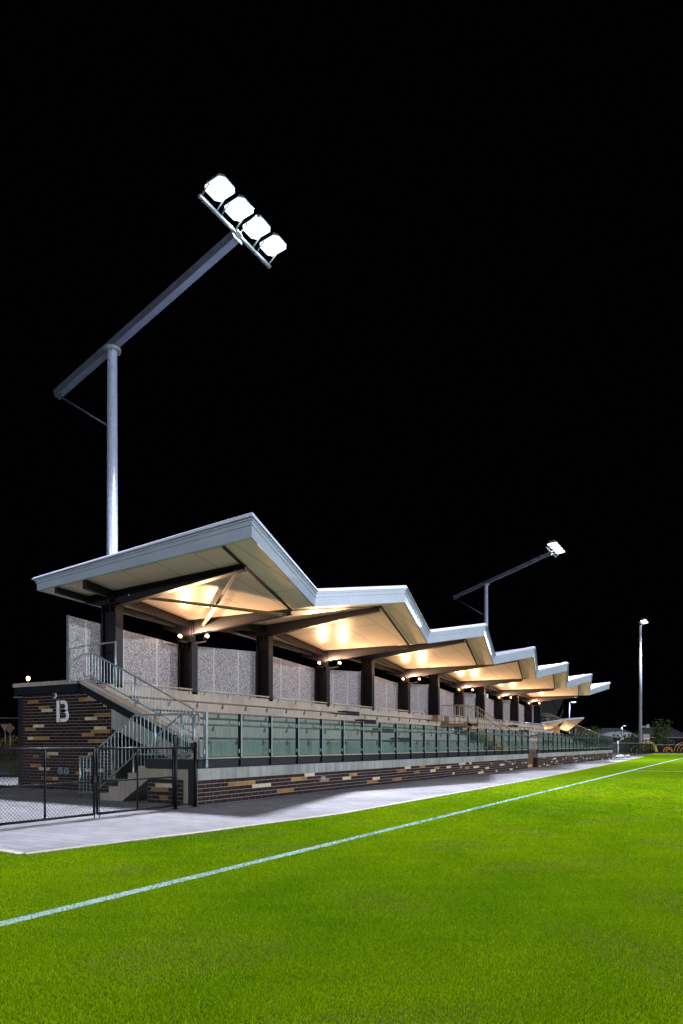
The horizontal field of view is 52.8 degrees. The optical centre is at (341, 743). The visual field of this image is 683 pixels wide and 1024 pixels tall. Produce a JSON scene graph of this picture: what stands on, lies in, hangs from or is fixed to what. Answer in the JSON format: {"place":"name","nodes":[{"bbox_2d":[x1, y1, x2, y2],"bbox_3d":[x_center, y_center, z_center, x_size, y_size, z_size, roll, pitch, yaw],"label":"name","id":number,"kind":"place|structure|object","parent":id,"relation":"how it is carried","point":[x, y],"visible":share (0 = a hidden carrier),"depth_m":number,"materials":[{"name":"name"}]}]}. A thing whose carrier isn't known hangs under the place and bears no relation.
{"place":"outdoors","nodes":[
{"label":"outdoors","id":0,"kind":"place"},
{"bbox_2d":[0,761,17,773],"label":"footpath","id":1,"kind":"structure","parent":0,"point":[2,770],"depth_m":36.66,"materials":[{"name":"grey concrete"}]},
{"bbox_2d":[0,719,17,764],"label":"chain fence","id":2,"kind":"object","parent":1,"relation":"on","point":[8,741],"visible":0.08,"depth_m":39.64,"materials":[{"name":"black metal"}]},
{"bbox_2d":[0,757,17,761],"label":"road","id":3,"kind":"structure","parent":0,"point":[7,760],"depth_m":55.75,"materials":[{"name":"grey asphalt"}]},
{"bbox_2d":[0,723,8,760],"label":"give way sign","id":4,"kind":"object","parent":3,"relation":"on","point":[4,729],"visible":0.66,"depth_m":49.91,"materials":[{"name":"red"}]},
{"bbox_2d":[7,723,14,758],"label":"road sign","id":5,"kind":"object","parent":3,"relation":"on","point":[11,727],"visible":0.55,"depth_m":53.96,"materials":[{"name":"brown metal"}]},
{"bbox_2d":[0,756,639,851],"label":"path","id":6,"kind":"structure","parent":0,"point":[68,832],"depth_m":13.19,"materials":[{"name":"grey concrete"}]},
{"bbox_2d":[0,774,17,776],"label":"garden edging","id":7,"kind":"object","parent":6,"relation":"on","point":[6,775],"depth_m":26.05,"materials":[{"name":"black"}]},
{"bbox_2d":[13,696,21,784],"bbox_3d":[-9.194,-0.071,20.584,0.850,2.655,0.800,0,0,30],"label":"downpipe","id":8,"kind":"object","parent":6,"relation":"on","point":[20,730],"visible":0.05,"depth_m":20.37,"materials":[{"name":"black metal"}]},
{"bbox_2d":[0,747,96,825],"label":"gate","id":9,"kind":"structure","parent":6,"relation":"on","point":[94,781],"depth_m":10.86,"materials":[{"name":"black metal"}]},
{"bbox_2d":[53,173,286,554],"bbox_3d":[-6.573,-7.544,23.225,9.322,17.600,3.440,0,0,30],"label":"floodlight mast","id":10,"kind":"object","parent":6,"relation":"on","point":[219,187],"visible":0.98,"depth_m":22.85,"materials":[{"name":"white metal"}]},
{"bbox_2d":[172,734,177,808],"bbox_3d":[-3.213,0.536,13.304,0.120,1.440,0.120,0,0,30],"label":"fence post","id":11,"kind":"object","parent":6,"relation":"on","point":[175,771],"visible":1,"depth_m":13.27,"materials":[{"name":"black metal"}]},
{"bbox_2d":[96,747,173,817],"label":"gate","id":12,"kind":"structure","parent":11,"relation":"attached to","point":[99,780],"depth_m":12.38,"materials":[{"name":"black metal"}]},
{"bbox_2d":[177,747,194,805],"bbox_3d":[-3.073,0.629,13.546,0.038,1.142,0.502,0,0,30],"label":"chain fence","id":13,"kind":"object","parent":11,"relation":"attached to","point":[184,748],"visible":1,"depth_m":13.54,"materials":[{"name":"black metal"}]},
{"bbox_2d":[192,742,197,806],"bbox_3d":[-2.932,0.606,13.788,0.120,1.300,0.120,0,0,30],"label":"fence post","id":14,"kind":"object","parent":6,"relation":"on","point":[195,774],"visible":1,"depth_m":13.76,"materials":[{"name":"black"}]},
{"bbox_2d":[13,512,611,805],"bbox_3d":[6.616,-1.914,38.698,8.905,6.380,52.400,0,0,30],"label":"grandstand","id":15,"kind":"object","parent":6,"relation":"on","point":[244,575],"visible":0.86,"depth_m":20.85,"materials":[{"name":"concrete"}]},
{"bbox_2d":[52,693,68,721],"bbox_3d":[-7.712,-1.010,18.888,0.665,0.813,0.024,0,0,30],"label":"letter sign","id":16,"kind":"object","parent":15,"relation":"attached to","point":[58,709],"visible":1,"depth_m":18.87,"materials":[{"name":"white plastic"}]},
{"bbox_2d":[58,767,63,773],"bbox_3d":[-7.716,0.736,18.837,0.200,0.197,0.116,0,0,30],"label":"tap box","id":17,"kind":"object","parent":15,"relation":"attached to","point":[60,771],"visible":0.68,"depth_m":18.84,"materials":[{"name":"grey metal"}]},
{"bbox_2d":[87,641,115,686],"bbox_3d":[-6.761,-2.096,18.549,1.946,1.204,0.048,0,0,30],"label":"guard railing","id":18,"kind":"object","parent":15,"relation":"on","point":[114,642],"visible":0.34,"depth_m":18.06,"materials":[{"name":"grey metal"}]},
{"bbox_2d":[79,713,195,797],"bbox_3d":[-4.547,0.304,15.071,3.546,1.904,0.048,0,0,30],"label":"stair railing","id":19,"kind":"object","parent":15,"relation":"on","point":[164,714],"visible":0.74,"depth_m":14.96,"materials":[{"name":"grey metal"}]},
{"bbox_2d":[84,653,194,739],"bbox_3d":[-5.268,-1.271,17.557,4.001,2.354,0.048,0,0,30],"label":"terrace railing","id":20,"kind":"object","parent":15,"relation":"on","point":[145,682],"visible":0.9,"depth_m":17.54,"materials":[{"name":"grey metal"}]},
{"bbox_2d":[132,713,199,772],"bbox_3d":[-4.281,0.264,16.696,2.196,1.984,0.048,0,0,30],"label":"stair railing","id":21,"kind":"object","parent":15,"relation":"on","point":[168,725],"visible":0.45,"depth_m":16.55,"materials":[{"name":"grey metal"}]},
{"bbox_2d":[177,634,188,642],"bbox_3d":[-4.853,-3.222,21.099,0.184,0.244,0.494,0,0,30],"label":"uplight","id":22,"kind":"object","parent":15,"relation":"attached to","point":[179,637],"visible":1,"depth_m":20.93,"materials":[{"name":"metal"}]},
{"bbox_2d":[193,634,208,643],"bbox_3d":[-4.312,-3.214,21.048,0.637,0.260,0.150,0,0,30],"label":"uplight","id":23,"kind":"object","parent":15,"relation":"attached to","point":[206,636],"visible":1,"depth_m":20.92,"materials":[{"name":"metal"}]},
{"bbox_2d":[200,712,528,767],"bbox_3d":[3.372,-0.084,24.953,0.238,1.140,24.982,0,0,30],"label":"glass balustrade","id":24,"kind":"object","parent":15,"relation":"on","point":[205,718],"visible":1,"depth_m":19.04,"materials":[{"name":"glass"}]},
{"bbox_2d":[442,704,467,722],"bbox_3d":[6.263,-1.656,38.035,1.546,1.024,0.048,0,0,30],"label":"guard railing","id":25,"kind":"object","parent":15,"relation":"on","point":[454,721],"visible":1,"depth_m":38.02,"materials":[{"name":"metal"}]},
{"bbox_2d":[459,706,512,749],"bbox_3d":[8.119,-0.936,38.844,3.146,2.504,0.048,0,0,30],"label":"stair railing","id":26,"kind":"object","parent":15,"relation":"on","point":[477,708],"visible":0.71,"depth_m":38.87,"materials":[{"name":"metal"}]},
{"bbox_2d":[468,705,503,749],"bbox_3d":[7.795,-0.904,37.148,2.006,2.440,0.048,0,0,30],"label":"stair railing","id":27,"kind":"object","parent":15,"relation":"on","point":[478,722],"visible":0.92,"depth_m":37.39,"materials":[{"name":"metal"}]},
{"bbox_2d":[541,713,600,744],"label":"terrace railing","id":28,"kind":"object","parent":15,"relation":"on","point":[568,726],"visible":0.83,"depth_m":58.30,"materials":[{"name":"metal"}]},
{"bbox_2d":[535,732,612,752],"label":"glass balustrade","id":29,"kind":"object","parent":15,"relation":"on","point":[579,736],"visible":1,"depth_m":46.31,"materials":[{"name":"glass"}]},
{"bbox_2d":[453,540,564,697],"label":"floodlight mast","id":30,"kind":"object","parent":6,"relation":"on","point":[556,547],"visible":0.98,"depth_m":58.77,"materials":[{"name":"white metal"}]},
{"bbox_2d":[617,738,623,754],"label":"gate post","id":31,"kind":"object","parent":6,"relation":"on","point":[618,746],"visible":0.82,"depth_m":62.57,"materials":[{"name":"white metal"}]},
{"bbox_2d":[0,754,682,1023],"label":"pitch","id":32,"kind":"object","parent":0,"point":[670,769],"visible":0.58,"depth_m":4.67,"materials":[{"name":"green plant"}]},
{"bbox_2d":[0,758,680,925],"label":"touchline","id":33,"kind":"object","parent":32,"relation":"on","point":[118,895],"visible":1,"depth_m":6.57,"materials":[{"name":"paint"}]},
{"bbox_2d":[0,746,682,756],"bbox_3d":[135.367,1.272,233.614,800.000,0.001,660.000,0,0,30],"label":"ground","id":34,"kind":"structure","parent":0,"point":[668,750],"depth_m":109.83,"materials":[{"name":"green plant"}]},
{"bbox_2d":[0,734,17,758],"bbox_3d":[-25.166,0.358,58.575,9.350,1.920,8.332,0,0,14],"label":"hedge","id":35,"kind":"object","parent":34,"relation":"on","point":[8,744],"visible":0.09,"depth_m":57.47,"materials":[{"name":"green plant"}]},
{"bbox_2d":[0,757,641,854],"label":"kerb edging","id":36,"kind":"object","parent":34,"relation":"on","point":[7,851],"visible":0.49,"depth_m":10.14,"materials":[{"name":"grey concrete"}]},
{"bbox_2d":[583,726,604,747],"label":"tree","id":37,"kind":"object","parent":34,"relation":"on","point":[595,729],"visible":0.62,"depth_m":109.43,"materials":[{"name":"green plant"}]},
{"bbox_2d":[610,731,645,750],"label":"shrub","id":38,"kind":"object","parent":34,"relation":"on","point":[632,736],"visible":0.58,"depth_m":118.05,"materials":[{"name":"green plant"}]},
{"bbox_2d":[612,742,653,757],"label":"chain fence","id":39,"kind":"object","parent":34,"relation":"on","point":[635,748],"visible":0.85,"depth_m":73.02,"materials":[{"name":"black metal"}]},
{"bbox_2d":[639,618,649,750],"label":"floodlight mast","id":40,"kind":"object","parent":34,"relation":"on","point":[643,621],"visible":0.96,"depth_m":95.12,"materials":[{"name":"grey metal"}]},
{"bbox_2d":[637,741,659,752],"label":"play hoops","id":41,"kind":"object","parent":34,"relation":"on","point":[657,751],"visible":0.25,"depth_m":99.08,"materials":[{"name":"yellow paint"}]},
{"bbox_2d":[651,718,672,750],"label":"tree","id":42,"kind":"object","parent":34,"relation":"on","point":[667,729],"visible":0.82,"depth_m":121.94,"materials":[{"name":"green plant"}]},
{"bbox_2d":[654,744,682,753],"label":"chain fence","id":43,"kind":"object","parent":34,"relation":"on","point":[667,749],"visible":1,"depth_m":88.50,"materials":[{"name":"black"}]},
{"bbox_2d":[674,742,682,752],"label":"play hoops","id":44,"kind":"object","parent":34,"relation":"on","point":[678,748],"visible":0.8,"depth_m":98.36,"materials":[{"name":"orange paint"}]},
{"bbox_2d":[0,0,682,745],"label":"sky","id":45,"kind":"structure","parent":0,"point":[460,357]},
{"bbox_2d":[541,699,563,732],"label":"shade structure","id":46,"kind":"object","parent":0,"point":[552,707],"visible":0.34,"depth_m":120.05,"materials":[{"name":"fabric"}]},
{"bbox_2d":[541,717,583,732],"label":"pavilion","id":47,"kind":"structure","parent":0,"point":[564,724],"depth_m":96.09,"materials":[{"name":"beige"}]},
{"bbox_2d":[587,728,638,748],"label":"house","id":48,"kind":"structure","parent":0,"point":[606,732],"depth_m":167.63,"materials":[{"name":"grey"}]},
{"bbox_2d":[643,734,649,749],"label":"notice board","id":49,"kind":"object","parent":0,"point":[646,737],"visible":0.64,"depth_m":117.99,"materials":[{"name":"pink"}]},
{"bbox_2d":[649,732,663,744],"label":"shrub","id":50,"kind":"object","parent":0,"point":[659,740],"visible":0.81,"depth_m":119.23,"materials":[{"name":"green plant"}]},
{"bbox_2d":[635,727,682,748],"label":"house","id":51,"kind":"structure","parent":0,"point":[677,737],"depth_m":169.43,"materials":[{"name":"grey"}]},
{"label":"garden bed","id":52,"kind":"structure","parent":0,"visible":0},
{"bbox_2d":[5,761,17,773],"bbox_3d":[-12.775,0.947,27.033,0.697,0.617,0.790,0,0,30],"label":"grass tuft","id":53,"kind":"object","parent":52,"relation":"on","point":[13,768],"visible":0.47,"depth_m":26.88,"materials":[{"name":"green plant"}]}
]}

